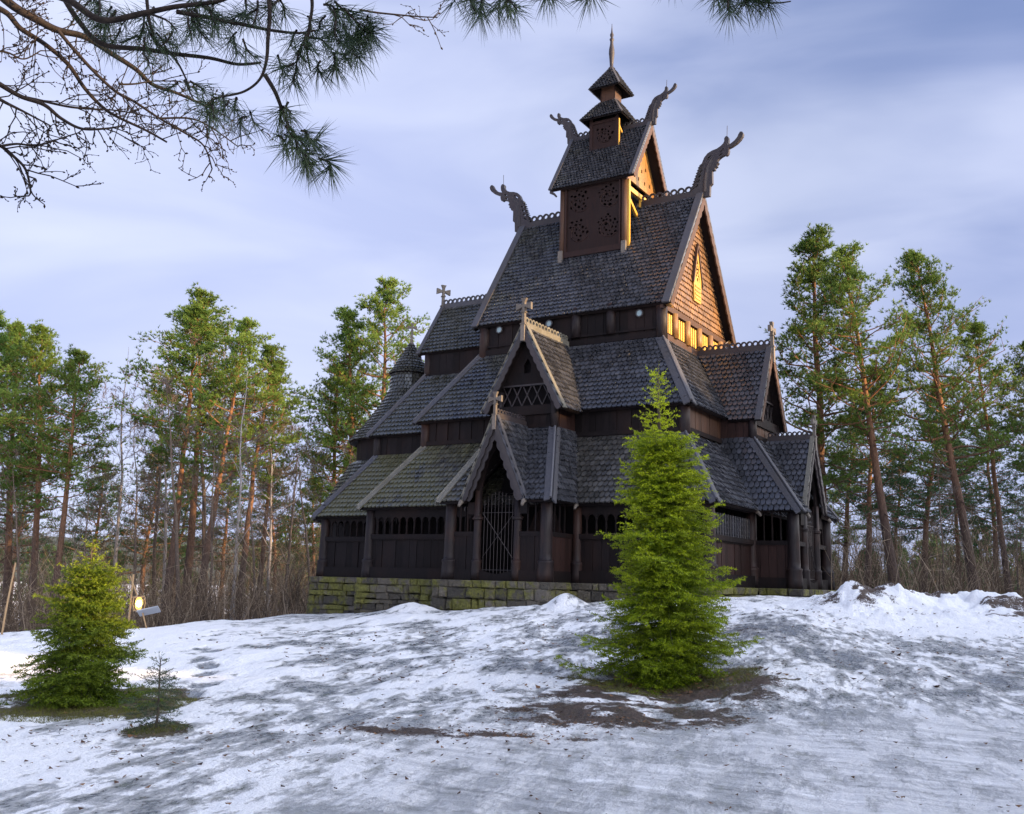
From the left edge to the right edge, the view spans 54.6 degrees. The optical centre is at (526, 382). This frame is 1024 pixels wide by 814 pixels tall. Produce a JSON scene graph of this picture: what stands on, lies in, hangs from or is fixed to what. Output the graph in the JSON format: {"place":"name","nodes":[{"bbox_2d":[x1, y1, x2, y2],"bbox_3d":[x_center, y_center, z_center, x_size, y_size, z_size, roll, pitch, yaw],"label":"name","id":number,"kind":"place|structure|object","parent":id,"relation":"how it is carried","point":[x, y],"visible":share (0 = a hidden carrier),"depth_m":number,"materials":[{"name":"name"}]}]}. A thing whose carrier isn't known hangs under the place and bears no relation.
{"place":"outdoors","nodes":[
{"label":"outdoors","id":0,"kind":"place"},
{"bbox_2d":[0,532,989,584],"bbox_3d":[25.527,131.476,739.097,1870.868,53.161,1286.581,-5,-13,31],"label":"hills","id":1,"kind":"structure","parent":0,"point":[77,542],"depth_m":588.52,"materials":[{"name":"brown plant"}]},
{"bbox_2d":[0,580,1023,813],"bbox_3d":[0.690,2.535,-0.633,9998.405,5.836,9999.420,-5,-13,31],"label":"snowy ground","id":2,"kind":"structure","parent":0,"point":[817,727],"depth_m":11.64,"materials":[{"name":"white snow"}]},
{"bbox_2d":[1,563,15,633],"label":"wooden stake","id":3,"kind":"object","parent":2,"relation":"on","point":[4,618],"visible":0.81,"depth_m":24.72,"materials":[{"name":"brown wood"}]},
{"bbox_2d":[0,446,59,631],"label":"bare tree","id":4,"kind":"object","parent":2,"relation":"on","point":[17,529],"visible":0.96,"depth_m":52.41,"materials":[{"name":"brown plant"}]},
{"bbox_2d":[0,309,66,555],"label":"pine tree","id":5,"kind":"object","parent":2,"relation":"on","point":[5,340],"visible":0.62,"depth_m":56.56,"materials":[{"name":"green plant"}]},
{"bbox_2d":[0,452,77,601],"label":"pine tree","id":6,"kind":"object","parent":2,"relation":"on","point":[31,522],"visible":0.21,"depth_m":79.00,"materials":[{"name":"green plant"}]},
{"bbox_2d":[0,317,100,631],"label":"pine tree","id":7,"kind":"object","parent":2,"relation":"on","point":[19,330],"visible":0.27,"depth_m":59.78,"materials":[{"name":"green plant"}]},
{"bbox_2d":[0,319,102,629],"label":"pine tree","id":8,"kind":"object","parent":2,"relation":"on","point":[44,342],"visible":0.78,"depth_m":56.93,"materials":[{"name":"green plant"}]},
{"bbox_2d":[22,450,112,576],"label":"bare tree","id":9,"kind":"object","parent":2,"relation":"on","point":[84,531],"visible":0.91,"depth_m":53.91,"materials":[{"name":"brown plant"}]},
{"bbox_2d":[0,343,135,627],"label":"pine tree","id":10,"kind":"object","parent":2,"relation":"on","point":[76,388],"visible":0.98,"depth_m":54.00,"materials":[{"name":"green plant"}]},
{"bbox_2d":[0,535,162,710],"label":"spruce tree","id":11,"kind":"object","parent":2,"relation":"on","point":[83,668],"visible":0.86,"depth_m":12.53,"materials":[{"name":"green plant"}]},
{"bbox_2d":[41,460,139,567],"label":"pine tree","id":12,"kind":"object","parent":2,"relation":"on","point":[79,508],"visible":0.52,"depth_m":81.54,"materials":[{"name":"green plant"}]},
{"bbox_2d":[67,417,160,627],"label":"bare tree","id":13,"kind":"object","parent":2,"relation":"on","point":[135,565],"visible":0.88,"depth_m":56.01,"materials":[{"name":"grey plant"}]},
{"bbox_2d":[74,348,173,615],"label":"birch tree","id":14,"kind":"object","parent":2,"relation":"on","point":[121,426],"visible":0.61,"depth_m":62.04,"materials":[{"name":"grey plant"}]},
{"bbox_2d":[128,574,160,627],"bbox_3d":[-11.305,6.518,29.227,0.979,1.673,0.307,2,-11,0],"label":"stake lamp","id":15,"kind":"object","parent":2,"relation":"on","point":[144,611],"visible":0.98,"depth_m":29.16,"materials":[{"name":"brown wood"}]},
{"bbox_2d":[92,447,199,625],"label":"pine tree","id":16,"kind":"object","parent":2,"relation":"on","point":[146,552],"visible":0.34,"depth_m":76.70,"materials":[{"name":"green plant"}]},
{"bbox_2d":[115,652,193,733],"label":"spruce sapling","id":17,"kind":"object","parent":2,"relation":"on","point":[158,704],"visible":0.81,"depth_m":10.70,"materials":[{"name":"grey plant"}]},
{"bbox_2d":[122,363,192,624],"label":"bare tree","id":18,"kind":"object","parent":2,"relation":"on","point":[155,534],"visible":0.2,"depth_m":65.60,"materials":[{"name":"brown plant"}]},
{"bbox_2d":[131,371,199,598],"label":"birch tree","id":19,"kind":"object","parent":2,"relation":"on","point":[165,527],"visible":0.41,"depth_m":63.43,"materials":[{"name":"brown plant"}]},
{"bbox_2d":[122,469,225,604],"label":"pine tree","id":20,"kind":"object","parent":2,"relation":"on","point":[186,509],"visible":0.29,"depth_m":83.15,"materials":[{"name":"green plant"}]},
{"bbox_2d":[129,372,221,621],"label":"bare tree","id":21,"kind":"object","parent":2,"relation":"on","point":[172,442],"visible":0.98,"depth_m":52.00,"materials":[{"name":"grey plant"}]},
{"bbox_2d":[117,282,264,622],"bbox_3d":[-20.459,4.317,60.190,8.492,21.554,9.258,2,-11,-2],"label":"pine tree","id":22,"kind":"object","parent":2,"relation":"on","point":[202,296],"visible":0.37,"depth_m":59.73,"materials":[{"name":"green plant"}]},
{"bbox_2d":[113,300,271,625],"bbox_3d":[-18.795,4.541,55.105,8.236,18.915,6.287,11,-15,-39],"label":"pine tree","id":23,"kind":"object","parent":2,"relation":"on","point":[197,311],"visible":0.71,"depth_m":55.47,"materials":[{"name":"green plant"}]},
{"bbox_2d":[147,329,251,620],"bbox_3d":[-19.285,5.104,57.933,4.473,18.602,5.554,-4,-13,24],"label":"bare tree","id":24,"kind":"object","parent":2,"relation":"on","point":[203,511],"visible":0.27,"depth_m":57.72,"materials":[{"name":"brown plant"}]},
{"bbox_2d":[191,422,238,615],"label":"bare tree","id":25,"kind":"object","parent":2,"relation":"on","point":[212,501],"visible":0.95,"depth_m":49.67,"materials":[{"name":"brown plant"}]},
{"bbox_2d":[180,461,263,619],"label":"pine tree","id":26,"kind":"object","parent":2,"relation":"on","point":[228,513],"visible":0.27,"depth_m":84.33,"materials":[{"name":"green plant"}]},
{"bbox_2d":[0,0,448,211],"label":"overhanging bare tree","id":27,"kind":"object","parent":2,"relation":"on","point":[31,15],"visible":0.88,"depth_m":3.29,"materials":[{"name":"brown plant"}]},
{"bbox_2d":[159,316,291,620],"bbox_3d":[-16.612,4.744,54.374,6.715,17.671,7.186,6,-11,3],"label":"pine tree","id":28,"kind":"object","parent":2,"relation":"on","point":[246,338],"visible":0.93,"depth_m":54.37,"materials":[{"name":"green plant"}]},
{"bbox_2d":[205,372,285,619],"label":"birch tree","id":29,"kind":"object","parent":2,"relation":"on","point":[258,439],"visible":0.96,"depth_m":50.10,"materials":[{"name":"grey plant"}]},
{"bbox_2d":[224,446,279,618],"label":"bare tree","id":30,"kind":"object","parent":2,"relation":"on","point":[249,495],"visible":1,"depth_m":48.71,"materials":[{"name":"brown plant"}]},
{"bbox_2d":[213,342,323,619],"bbox_3d":[-15.271,5.581,55.774,6.905,16.508,5.384,-3,-12,23],"label":"pine tree","id":31,"kind":"object","parent":2,"relation":"on","point":[269,351],"visible":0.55,"depth_m":56.67,"materials":[{"name":"green plant"}]},
{"bbox_2d":[232,470,310,615],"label":"pine tree","id":32,"kind":"object","parent":2,"relation":"on","point":[277,522],"visible":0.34,"depth_m":78.94,"materials":[{"name":"green plant"}]},
{"bbox_2d":[232,388,314,615],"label":"birch tree","id":33,"kind":"object","parent":2,"relation":"on","point":[271,518],"visible":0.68,"depth_m":55.88,"materials":[{"name":"grey plant"}]},
{"bbox_2d":[226,357,322,613],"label":"pine tree","id":34,"kind":"object","parent":2,"relation":"on","point":[268,495],"visible":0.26,"depth_m":61.76,"materials":[{"name":"green plant"}]},
{"bbox_2d":[252,421,324,603],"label":"bare tree","id":35,"kind":"object","parent":2,"relation":"on","point":[294,495],"visible":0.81,"depth_m":57.26,"materials":[{"name":"brown plant"}]},
{"bbox_2d":[275,477,325,575],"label":"pine tree","id":36,"kind":"object","parent":2,"relation":"on","point":[310,534],"visible":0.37,"depth_m":74.98,"materials":[{"name":"green plant"}]},
{"bbox_2d":[276,425,330,593],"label":"bare tree","id":37,"kind":"object","parent":2,"relation":"on","point":[316,506],"visible":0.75,"depth_m":59.84,"materials":[{"name":"plant"}]},
{"bbox_2d":[282,360,369,555],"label":"pine tree","id":38,"kind":"object","parent":2,"relation":"on","point":[319,487],"visible":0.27,"depth_m":65.78,"materials":[{"name":"green plant"}]},
{"bbox_2d":[313,442,356,540],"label":"bare tree","id":39,"kind":"object","parent":2,"relation":"on","point":[343,448],"visible":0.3,"depth_m":55.34,"materials":[{"name":"plant"}]},
{"bbox_2d":[296,304,385,513],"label":"pine tree","id":40,"kind":"object","parent":2,"relation":"on","point":[350,347],"visible":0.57,"depth_m":63.96,"materials":[{"name":"green plant"}]},
{"bbox_2d":[316,276,430,450],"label":"pine tree","id":41,"kind":"object","parent":2,"relation":"on","point":[375,331],"visible":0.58,"depth_m":63.39,"materials":[{"name":"green plant"}]},
{"bbox_2d":[0,665,762,734],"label":"grass","id":42,"kind":"structure","parent":2,"relation":"on","point":[47,713],"depth_m":12.72,"materials":[{"name":"brown plant"}]},
{"bbox_2d":[58,0,790,200],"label":"overhanging pine tree","id":43,"kind":"object","parent":2,"relation":"on","point":[364,35],"visible":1,"depth_m":2.44,"materials":[{"name":"green plant"}]},
{"bbox_2d":[0,502,1023,632],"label":"brushwood","id":44,"kind":"object","parent":2,"relation":"on","point":[201,605],"visible":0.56,"depth_m":43.59,"materials":[{"name":"brown plant"}]},
{"bbox_2d":[0,438,1023,631],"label":"undergrowth","id":45,"kind":"object","parent":2,"relation":"on","point":[298,542],"visible":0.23,"depth_m":67.71,"materials":[{"name":"brown plant"}]},
{"bbox_2d":[0,514,1023,612],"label":"distant wood","id":46,"kind":"object","parent":2,"relation":"on","point":[919,569],"visible":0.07,"depth_m":109.74,"materials":[{"name":"brown plant"}]},
{"bbox_2d":[1,600,1023,813],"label":"fallen leaves","id":47,"kind":"object","parent":2,"relation":"on","point":[339,731],"visible":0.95,"depth_m":11.60,"materials":[{"name":"brown plant"}]},
{"bbox_2d":[306,28,839,613],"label":"stave church","id":48,"kind":"structure","parent":2,"relation":"on","point":[488,440],"depth_m":37.28,"materials":[{"name":"wood"}]},
{"bbox_2d":[496,326,502,333],"bbox_3d":[-1.119,-2.137,40.369,0.300,0.300,0.080,-5,-13,31],"label":"round window","id":49,"kind":"structure","parent":48,"relation":"in","point":[499,329],"depth_m":40.35,"materials":[{"name":"white glass"}]},
{"bbox_2d":[529,509,561,532],"bbox_3d":[0.647,5.817,35.842,1.400,2.750,0.060,-5,-13,31],"label":"door","id":50,"kind":"structure","parent":48,"relation":"in","point":[532,527],"depth_m":36.09,"materials":[{"name":"brown wood"}]},
{"bbox_2d":[545,320,552,326],"bbox_3d":[0.879,-2.323,39.185,0.300,0.300,0.080,-5,-13,31],"label":"round window","id":51,"kind":"structure","parent":48,"relation":"in","point":[549,323],"depth_m":39.16,"materials":[{"name":"white glass"}]},
{"bbox_2d":[635,309,642,316],"bbox_3d":[4.223,-2.595,37.196,0.300,0.300,0.080,-5,-13,31],"label":"round window","id":52,"kind":"structure","parent":48,"relation":"in","point":[639,313],"depth_m":37.18,"materials":[{"name":"white glass"}]},
{"bbox_2d":[726,513,736,536],"bbox_3d":[7.701,6.272,37.146,0.060,2.750,1.400,-5,-13,31],"label":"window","id":53,"kind":"structure","parent":48,"relation":"in","point":[731,513],"depth_m":37.18,"materials":[{"name":"brown wood"}]},
{"bbox_2d":[553,364,764,694],"bbox_3d":[2.291,2.410,15.884,2.854,5.603,2.843,-10,-16,44],"label":"spruce tree","id":54,"kind":"object","parent":2,"relation":"on","point":[670,645],"visible":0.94,"depth_m":15.42,"materials":[{"name":"green plant"}]},
{"bbox_2d":[759,222,908,505],"bbox_3d":[14.247,0.899,48.725,8.538,19.245,7.389,10,-14,-37],"label":"pine tree","id":55,"kind":"object","parent":2,"relation":"on","point":[809,244],"visible":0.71,"depth_m":49.17,"materials":[{"name":"green plant"}]},
{"bbox_2d":[782,240,942,583],"bbox_3d":[15.860,1.477,45.414,6.768,16.962,7.243,0,-12,-24],"label":"pine tree","id":56,"kind":"object","parent":2,"relation":"on","point":[848,285],"visible":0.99,"depth_m":45.60,"materials":[{"name":"green plant"}]},
{"bbox_2d":[825,403,900,584],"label":"pine tree","id":57,"kind":"object","parent":2,"relation":"on","point":[836,511],"visible":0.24,"depth_m":65.40,"materials":[{"name":"green plant"}]},
{"bbox_2d":[824,366,928,586],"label":"pine tree","id":58,"kind":"object","parent":2,"relation":"on","point":[868,505],"visible":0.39,"depth_m":58.02,"materials":[{"name":"green plant"}]},
{"bbox_2d":[859,447,940,570],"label":"pine tree","id":59,"kind":"object","parent":2,"relation":"on","point":[906,537],"visible":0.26,"depth_m":73.13,"materials":[{"name":"green plant"}]},
{"bbox_2d":[882,388,988,592],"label":"pine tree","id":60,"kind":"object","parent":2,"relation":"on","point":[928,493],"visible":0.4,"depth_m":59.49,"materials":[{"name":"green plant"}]},
{"bbox_2d":[861,248,1023,589],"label":"pine tree","id":61,"kind":"object","parent":2,"relation":"on","point":[914,260],"visible":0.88,"depth_m":46.65,"materials":[{"name":"green plant"}]},
{"bbox_2d":[922,453,965,590],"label":"bare tree","id":62,"kind":"object","parent":2,"relation":"on","point":[940,493],"visible":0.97,"depth_m":41.91,"materials":[{"name":"plant"}]},
{"bbox_2d":[908,437,998,591],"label":"pine tree","id":63,"kind":"object","parent":2,"relation":"on","point":[924,488],"visible":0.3,"depth_m":69.68,"materials":[{"name":"green plant"}]},
{"bbox_2d":[923,317,1023,592],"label":"pine tree","id":64,"kind":"object","parent":2,"relation":"on","point":[976,330],"visible":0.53,"depth_m":49.45,"materials":[{"name":"green plant"}]},
{"bbox_2d":[941,413,1023,590],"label":"pine tree","id":65,"kind":"object","parent":2,"relation":"on","point":[990,494],"visible":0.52,"depth_m":61.96,"materials":[{"name":"green plant"}]},
{"bbox_2d":[980,340,1023,489],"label":"pine tree","id":66,"kind":"object","parent":2,"relation":"on","point":[1019,425],"visible":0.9,"depth_m":47.70,"materials":[{"name":"green plant"}]},
{"bbox_2d":[980,443,1023,550],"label":"pine tree","id":67,"kind":"object","parent":2,"relation":"on","point":[1013,524],"visible":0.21,"depth_m":65.76,"materials":[{"name":"green plant"}]},
{"bbox_2d":[986,496,1023,594],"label":"bare tree","id":68,"kind":"object","parent":2,"relation":"on","point":[1013,538],"visible":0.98,"depth_m":40.43,"materials":[{"name":"plant"}]},
{"bbox_2d":[0,0,1023,576],"label":"sky","id":69,"kind":"structure","parent":0,"point":[892,125],"materials":[{"name":"blue"}]}
]}

